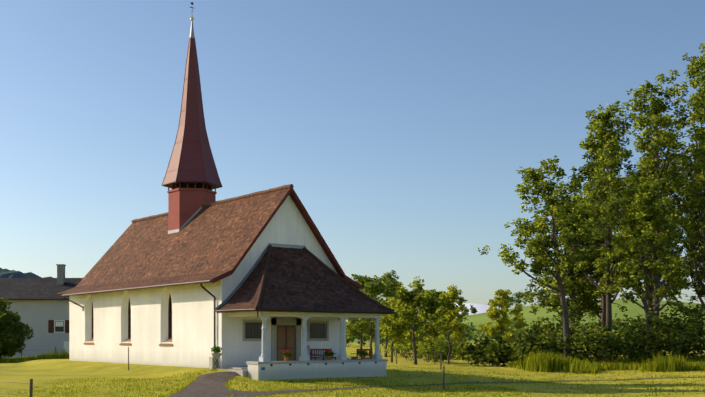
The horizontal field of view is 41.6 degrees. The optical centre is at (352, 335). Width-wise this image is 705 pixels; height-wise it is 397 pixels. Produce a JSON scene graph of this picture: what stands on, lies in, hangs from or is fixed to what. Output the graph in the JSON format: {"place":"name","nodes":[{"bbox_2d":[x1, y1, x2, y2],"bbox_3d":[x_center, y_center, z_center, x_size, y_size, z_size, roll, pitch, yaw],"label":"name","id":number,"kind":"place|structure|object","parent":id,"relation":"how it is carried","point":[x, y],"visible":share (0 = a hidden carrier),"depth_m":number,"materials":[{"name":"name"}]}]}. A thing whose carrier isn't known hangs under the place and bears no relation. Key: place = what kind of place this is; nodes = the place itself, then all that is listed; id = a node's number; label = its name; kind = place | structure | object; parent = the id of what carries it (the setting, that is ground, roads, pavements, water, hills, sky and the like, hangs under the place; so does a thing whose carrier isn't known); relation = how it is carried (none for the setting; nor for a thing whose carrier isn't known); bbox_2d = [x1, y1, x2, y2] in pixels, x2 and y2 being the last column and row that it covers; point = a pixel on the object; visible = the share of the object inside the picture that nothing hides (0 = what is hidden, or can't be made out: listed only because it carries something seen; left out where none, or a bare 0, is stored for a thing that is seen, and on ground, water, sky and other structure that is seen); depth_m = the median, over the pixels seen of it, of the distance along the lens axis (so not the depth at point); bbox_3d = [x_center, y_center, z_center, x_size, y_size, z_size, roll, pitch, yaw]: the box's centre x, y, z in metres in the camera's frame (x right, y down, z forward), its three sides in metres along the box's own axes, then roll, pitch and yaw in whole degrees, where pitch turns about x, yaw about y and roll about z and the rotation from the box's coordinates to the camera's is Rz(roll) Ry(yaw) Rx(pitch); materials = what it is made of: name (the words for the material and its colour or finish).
{"place":"outdoors","nodes":[
{"label":"outdoors","id":0,"kind":"place"},
{"bbox_2d":[0,268,52,277],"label":"forest ridge","id":1,"kind":"structure","parent":0,"point":[5,273],"depth_m":326.76,"materials":[{"name":"green plant"}]},
{"bbox_2d":[0,343,704,396],"bbox_3d":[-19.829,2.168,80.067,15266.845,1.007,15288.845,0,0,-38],"label":"terrain","id":2,"kind":"structure","parent":0,"point":[40,372],"depth_m":47.84,"materials":[{"name":"green plant"}]},
{"bbox_2d":[0,379,32,396],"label":"fence","id":3,"kind":"object","parent":2,"relation":"on","point":[31,389],"visible":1,"depth_m":30.62,"materials":[{"name":"brown wood"}]},
{"bbox_2d":[0,298,33,358],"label":"tree","id":4,"kind":"object","parent":2,"relation":"on","point":[14,331],"visible":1,"depth_m":73.38,"materials":[{"name":"green plant"}]},
{"bbox_2d":[0,264,68,358],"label":"neighbour house","id":5,"kind":"structure","parent":2,"relation":"on","point":[47,320],"depth_m":96.78,"materials":[{"name":"white paint"}]},
{"bbox_2d":[0,278,82,298],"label":"house roof","id":6,"kind":"structure","parent":5,"relation":"on","point":[30,288],"depth_m":98.96,"materials":[{"name":"grey tile"}]},
{"bbox_2d":[0,348,68,362],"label":"weeds","id":7,"kind":"object","parent":2,"relation":"on","point":[61,355],"visible":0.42,"depth_m":72.77,"materials":[{"name":"green plant"}]},
{"bbox_2d":[167,372,238,396],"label":"path","id":8,"kind":"structure","parent":2,"relation":"on","point":[208,385],"depth_m":41.13,"materials":[{"name":"grey asphalt"}]},
{"bbox_2d":[69,195,345,368],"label":"nave walls","id":9,"kind":"structure","parent":2,"relation":"on","point":[192,342],"depth_m":51.06,"materials":[{"name":"paint"}]},
{"bbox_2d":[84,295,172,345],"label":"side windows","id":10,"kind":"structure","parent":9,"relation":"attached to","point":[169,326],"depth_m":52.49,"materials":[{"name":"beige glass"}]},
{"bbox_2d":[161,21,222,233],"bbox_3d":[-10.004,-12.385,57.895,3.272,14.500,3.766,0,0,-38],"label":"steeple","id":11,"kind":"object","parent":9,"relation":"on","point":[192,179],"depth_m":57.15,"materials":[{"name":"paint"}]},
{"bbox_2d":[62,280,363,368],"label":"gutter pipes","id":12,"kind":"object","parent":9,"relation":"attached to","point":[211,362],"visible":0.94,"depth_m":49.35,"materials":[{"name":"brown metal"}]},
{"bbox_2d":[66,184,361,293],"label":"roof trim","id":13,"kind":"structure","parent":9,"relation":"on","point":[291,192],"depth_m":50.59,"materials":[{"name":"red wood"}]},
{"bbox_2d":[58,188,289,294],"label":"roof tiles","id":14,"kind":"object","parent":13,"relation":"on","point":[209,242],"visible":0.58,"depth_m":54.00,"materials":[{"name":"brown tile"}]},
{"bbox_2d":[242,316,328,360],"bbox_3d":[-3.569,0.195,49.725,5.540,2.940,0.386,0,0,-38],"label":"door and windows","id":15,"kind":"structure","parent":9,"relation":"attached to","point":[285,334],"depth_m":49.61,"materials":[{"name":"wood"}]},
{"bbox_2d":[211,353,221,368],"bbox_3d":[-6.801,1.257,46.475,0.580,0.817,0.580,0,0,-38],"label":"planter urn stand","id":16,"kind":"object","parent":2,"relation":"on","point":[216,355],"visible":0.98,"depth_m":46.32,"materials":[{"name":"grey metal"}]},
{"bbox_2d":[210,346,221,352],"bbox_3d":[-6.800,0.688,46.450,0.586,0.434,0.575,0,0,-38],"label":"potted plant","id":17,"kind":"object","parent":16,"relation":"on","point":[216,349],"visible":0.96,"depth_m":46.42,"materials":[{"name":"green plant"}]},
{"bbox_2d":[223,358,387,379],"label":"low wall","id":18,"kind":"structure","parent":2,"relation":"on","point":[285,370],"depth_m":46.51,"materials":[{"name":"paint"}]},
{"bbox_2d":[282,350,292,360],"bbox_3d":[-3.229,0.962,45.677,0.515,0.545,0.588,0,0,-38],"label":"flower pot","id":19,"kind":"object","parent":18,"relation":"on","point":[287,355],"visible":1,"depth_m":45.56,"materials":[{"name":"ceramic"}]},
{"bbox_2d":[258,316,382,361],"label":"porch columns","id":20,"kind":"structure","parent":18,"relation":"on","point":[304,356],"depth_m":46.37,"materials":[{"name":"white paint"}]},
{"bbox_2d":[215,243,397,318],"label":"porch roof trim","id":21,"kind":"structure","parent":20,"relation":"on","point":[257,311],"depth_m":47.29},
{"bbox_2d":[218,247,388,310],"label":"porch roof tiles","id":22,"kind":"object","parent":21,"relation":"on","point":[296,278],"visible":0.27,"depth_m":47.80,"materials":[{"name":"brown tile"}]},
{"bbox_2d":[310,349,335,359],"bbox_3d":[-1.587,1.147,50.684,1.450,0.875,0.480,0,0,-38],"label":"porch bench","id":23,"kind":"object","parent":18,"relation":"on","point":[311,355],"visible":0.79,"depth_m":50.65,"materials":[{"name":"wood"}]},
{"bbox_2d":[324,349,333,359],"bbox_3d":[-1.193,0.956,47.276,0.513,0.557,0.562,0,0,3],"label":"flower pot","id":24,"kind":"object","parent":18,"relation":"on","point":[328,353],"visible":1,"depth_m":47.16,"materials":[{"name":"ceramic"}]},
{"bbox_2d":[350,349,370,359],"bbox_3d":[0.439,1.147,50.778,0.480,0.875,1.200,0,0,-38],"label":"porch bench","id":25,"kind":"object","parent":18,"relation":"on","point":[369,355],"visible":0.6,"depth_m":50.83,"materials":[{"name":"brown wood"}]},
{"bbox_2d":[358,350,367,359],"bbox_3d":[0.536,0.983,48.624,0.489,0.503,0.535,0,0,-38],"label":"flower pot","id":26,"kind":"object","parent":18,"relation":"on","point":[362,353],"visible":1,"depth_m":48.53,"materials":[{"name":"ceramic"}]},
{"bbox_2d":[346,329,354,346],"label":"tree","id":27,"kind":"object","parent":2,"relation":"on","point":[348,340],"depth_m":202.35,"materials":[{"name":"green plant"}]},
{"bbox_2d":[346,289,374,350],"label":"tree","id":28,"kind":"object","parent":2,"relation":"on","point":[350,333],"depth_m":111.88,"materials":[{"name":"green plant"}]},
{"bbox_2d":[346,295,382,344],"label":"tree","id":29,"kind":"object","parent":2,"relation":"on","point":[359,333],"depth_m":124.94,"materials":[{"name":"green plant"}]},
{"bbox_2d":[346,274,400,358],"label":"tree","id":30,"kind":"object","parent":2,"relation":"on","point":[370,285],"depth_m":98.36,"materials":[{"name":"green plant"}]},
{"bbox_2d":[371,297,405,361],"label":"tree","id":31,"kind":"object","parent":2,"relation":"on","point":[397,339],"depth_m":82.50,"materials":[{"name":"green plant"}]},
{"bbox_2d":[363,270,425,356],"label":"tree","id":32,"kind":"object","parent":2,"relation":"on","point":[389,281],"depth_m":107.02,"materials":[{"name":"green plant"}]},
{"bbox_2d":[372,332,418,354],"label":"bush","id":33,"kind":"object","parent":2,"relation":"on","point":[383,338],"depth_m":117.29,"materials":[{"name":"green plant"}]},
{"bbox_2d":[383,328,444,358],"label":"bush","id":34,"kind":"object","parent":2,"relation":"on","point":[399,347],"depth_m":99.82,"materials":[{"name":"green plant"}]},
{"bbox_2d":[379,276,456,364],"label":"tree","id":35,"kind":"object","parent":2,"relation":"on","point":[408,302],"depth_m":73.73,"materials":[{"name":"green plant"}]},
{"bbox_2d":[411,337,447,361],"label":"bush","id":36,"kind":"object","parent":2,"relation":"on","point":[425,345],"depth_m":84.94,"materials":[{"name":"green plant"}]},
{"bbox_2d":[380,349,481,359],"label":"hedge","id":37,"kind":"object","parent":2,"relation":"on","point":[398,351],"visible":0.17,"depth_m":87.75,"materials":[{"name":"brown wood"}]},
{"bbox_2d":[417,289,455,338],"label":"tree","id":38,"kind":"object","parent":2,"relation":"on","point":[435,299],"depth_m":119.32,"materials":[{"name":"green plant"}]},
{"bbox_2d":[419,339,462,359],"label":"bush","id":39,"kind":"object","parent":2,"relation":"on","point":[445,346],"depth_m":93.51,"materials":[{"name":"green plant"}]},
{"bbox_2d":[430,332,466,357],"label":"bush","id":40,"kind":"object","parent":2,"relation":"on","point":[455,343],"depth_m":103.06,"materials":[{"name":"green plant"}]},
{"bbox_2d":[434,284,468,363],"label":"tree","id":41,"kind":"object","parent":2,"relation":"on","point":[452,313],"depth_m":77.42,"materials":[{"name":"green plant"}]},
{"bbox_2d":[445,325,471,344],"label":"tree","id":42,"kind":"object","parent":2,"relation":"on","point":[468,336],"depth_m":223.73,"materials":[{"name":"green plant"}]},
{"bbox_2d":[445,312,475,341],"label":"tree","id":43,"kind":"object","parent":2,"relation":"on","point":[471,326],"depth_m":232.33,"materials":[{"name":"green plant"}]},
{"bbox_2d":[227,377,703,396],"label":"path branch","id":44,"kind":"object","parent":2,"relation":"on","point":[244,393],"visible":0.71,"depth_m":40.59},
{"bbox_2d":[455,341,481,360],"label":"bush","id":45,"kind":"object","parent":2,"relation":"on","point":[457,355],"depth_m":88.66,"materials":[{"name":"green plant"}]},
{"bbox_2d":[457,332,514,366],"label":"bush","id":46,"kind":"object","parent":2,"relation":"on","point":[471,353],"depth_m":71.02,"materials":[{"name":"green plant"}]},
{"bbox_2d":[472,326,510,341],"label":"tree line","id":47,"kind":"object","parent":2,"relation":"on","point":[483,335],"depth_m":204.52,"materials":[{"name":"green plant"}]},
{"bbox_2d":[434,349,561,389],"bbox_3d":[6.763,1.908,62.785,9.207,1.615,38.732,0,0,21],"label":"fence","id":48,"kind":"object","parent":2,"relation":"on","point":[443,370],"visible":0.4,"depth_m":48.99,"materials":[{"name":"brown wood"}]},
{"bbox_2d":[293,366,704,396],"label":"meadow tufts","id":49,"kind":"object","parent":2,"relation":"on","point":[641,382],"visible":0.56,"depth_m":49.28,"materials":[{"name":"green plant"}]},
{"bbox_2d":[478,289,525,341],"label":"tree","id":50,"kind":"object","parent":2,"relation":"on","point":[493,311],"depth_m":96.09,"materials":[{"name":"green plant"}]},
{"bbox_2d":[507,316,525,336],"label":"tree","id":51,"kind":"object","parent":2,"relation":"on","point":[513,323],"visible":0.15,"depth_m":205.54,"materials":[{"name":"green plant"}]},
{"bbox_2d":[482,328,560,367],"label":"bush","id":52,"kind":"object","parent":2,"relation":"on","point":[514,349],"depth_m":68.25,"materials":[{"name":"green plant"}]},
{"bbox_2d":[478,155,618,358],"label":"tree","id":53,"kind":"object","parent":2,"relation":"on","point":[554,207],"depth_m":68.06,"materials":[{"name":"green plant"}]},
{"bbox_2d":[520,203,603,327],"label":"tree","id":54,"kind":"object","parent":2,"relation":"on","point":[582,298],"depth_m":80.58,"materials":[{"name":"green plant"}]},
{"bbox_2d":[519,302,608,358],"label":"bush","id":55,"kind":"object","parent":2,"relation":"on","point":[536,329],"depth_m":74.46,"materials":[{"name":"green plant"}]},
{"bbox_2d":[528,328,599,361],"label":"bush","id":56,"kind":"object","parent":2,"relation":"on","point":[558,342],"depth_m":70.60,"materials":[{"name":"green plant"}]},
{"bbox_2d":[529,194,611,339],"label":"tree","id":57,"kind":"object","parent":2,"relation":"on","point":[586,294],"depth_m":88.66,"materials":[{"name":"green plant"}]},
{"bbox_2d":[542,168,627,327],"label":"tree","id":58,"kind":"object","parent":2,"relation":"on","point":[622,307],"depth_m":94.38,"materials":[{"name":"green plant"}]},
{"bbox_2d":[548,100,659,348],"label":"tree","id":59,"kind":"object","parent":2,"relation":"on","point":[600,121],"depth_m":73.75,"materials":[{"name":"green plant"}]},
{"bbox_2d":[563,322,645,363],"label":"bush","id":60,"kind":"object","parent":2,"relation":"on","point":[594,338],"depth_m":67.52,"materials":[{"name":"green plant"}]},
{"bbox_2d":[506,347,704,373],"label":"tall grass","id":61,"kind":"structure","parent":2,"relation":"on","point":[544,362],"depth_m":63.35,"materials":[{"name":"green plant"}]},
{"bbox_2d":[560,142,652,353],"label":"tree","id":62,"kind":"object","parent":2,"relation":"on","point":[590,167],"depth_m":82.68,"materials":[{"name":"green plant"}]},
{"bbox_2d":[580,311,668,354],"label":"bush","id":63,"kind":"object","parent":2,"relation":"on","point":[616,321],"depth_m":77.13,"materials":[{"name":"green plant"}]},
{"bbox_2d":[598,153,679,292],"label":"tree","id":64,"kind":"object","parent":2,"relation":"on","point":[636,187],"depth_m":90.41,"materials":[{"name":"green plant"}]},
{"bbox_2d":[591,179,696,355],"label":"tree","id":65,"kind":"object","parent":2,"relation":"on","point":[646,209],"depth_m":70.68,"materials":[{"name":"green plant"}]},
{"bbox_2d":[604,308,691,360],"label":"bush","id":66,"kind":"object","parent":2,"relation":"on","point":[650,341],"depth_m":68.39,"materials":[{"name":"green plant"}]},
{"bbox_2d":[594,70,704,353],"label":"tree","id":67,"kind":"object","parent":2,"relation":"on","point":[656,108],"depth_m":76.47,"materials":[{"name":"green plant"}]},
{"bbox_2d":[626,159,704,320],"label":"tree","id":68,"kind":"object","parent":2,"relation":"on","point":[640,290],"depth_m":85.71,"materials":[{"name":"green plant"}]},
{"bbox_2d":[639,312,704,358],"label":"bush","id":69,"kind":"object","parent":2,"relation":"on","point":[670,324],"depth_m":69.84,"materials":[{"name":"green plant"}]},
{"bbox_2d":[646,43,704,291],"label":"tree","id":70,"kind":"object","parent":2,"relation":"on","point":[699,114],"depth_m":78.79,"materials":[{"name":"green plant"}]},
{"bbox_2d":[659,295,704,356],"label":"bush","id":71,"kind":"object","parent":2,"relation":"on","point":[693,312],"depth_m":78.33,"materials":[{"name":"green plant"}]},
{"bbox_2d":[664,167,704,315],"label":"tree","id":72,"kind":"object","parent":2,"relation":"on","point":[696,279],"depth_m":88.33,"materials":[{"name":"green plant"}]},
{"bbox_2d":[668,126,704,354],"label":"tree","id":73,"kind":"object","parent":2,"relation":"on","point":[699,244],"depth_m":83.92,"materials":[{"name":"green plant"}]},
{"bbox_2d":[678,309,704,355],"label":"bush","id":74,"kind":"object","parent":2,"relation":"on","point":[700,327],"depth_m":70.51,"materials":[{"name":"green plant"}]},
{"bbox_2d":[0,0,704,320],"label":"sky","id":75,"kind":"structure","parent":0,"point":[403,130],"materials":[{"name":"blue"}]},
{"bbox_2d":[426,303,510,321],"bbox_3d":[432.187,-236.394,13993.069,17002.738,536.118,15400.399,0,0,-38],"label":"mountains","id":76,"kind":"structure","parent":0,"point":[481,308],"depth_m":13008.46,"materials":[{"name":"white"}]},
{"bbox_2d":[349,299,704,342],"bbox_3d":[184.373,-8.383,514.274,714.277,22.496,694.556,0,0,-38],"label":"hill","id":77,"kind":"structure","parent":0,"point":[633,311],"depth_m":394.83,"materials":[{"name":"green plant"}]},
{"bbox_2d":[463,304,477,313],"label":"hill tree","id":78,"kind":"object","parent":77,"relation":"on","point":[473,309],"visible":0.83,"depth_m":481.33,"materials":[{"name":"green plant"}]},
{"bbox_2d":[512,292,522,306],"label":"hill tree","id":79,"kind":"object","parent":77,"relation":"on","point":[519,300],"depth_m":511.71,"materials":[{"name":"green plant"}]},
{"bbox_2d":[518,288,531,305],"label":"hill tree","id":80,"kind":"object","parent":77,"relation":"on","point":[522,298],"depth_m":515.69,"materials":[{"name":"green plant"}]},
{"bbox_2d":[527,288,541,303],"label":"hill tree","id":81,"kind":"object","parent":77,"relation":"on","point":[537,293],"depth_m":515.16,"materials":[{"name":"green plant"}]}
]}

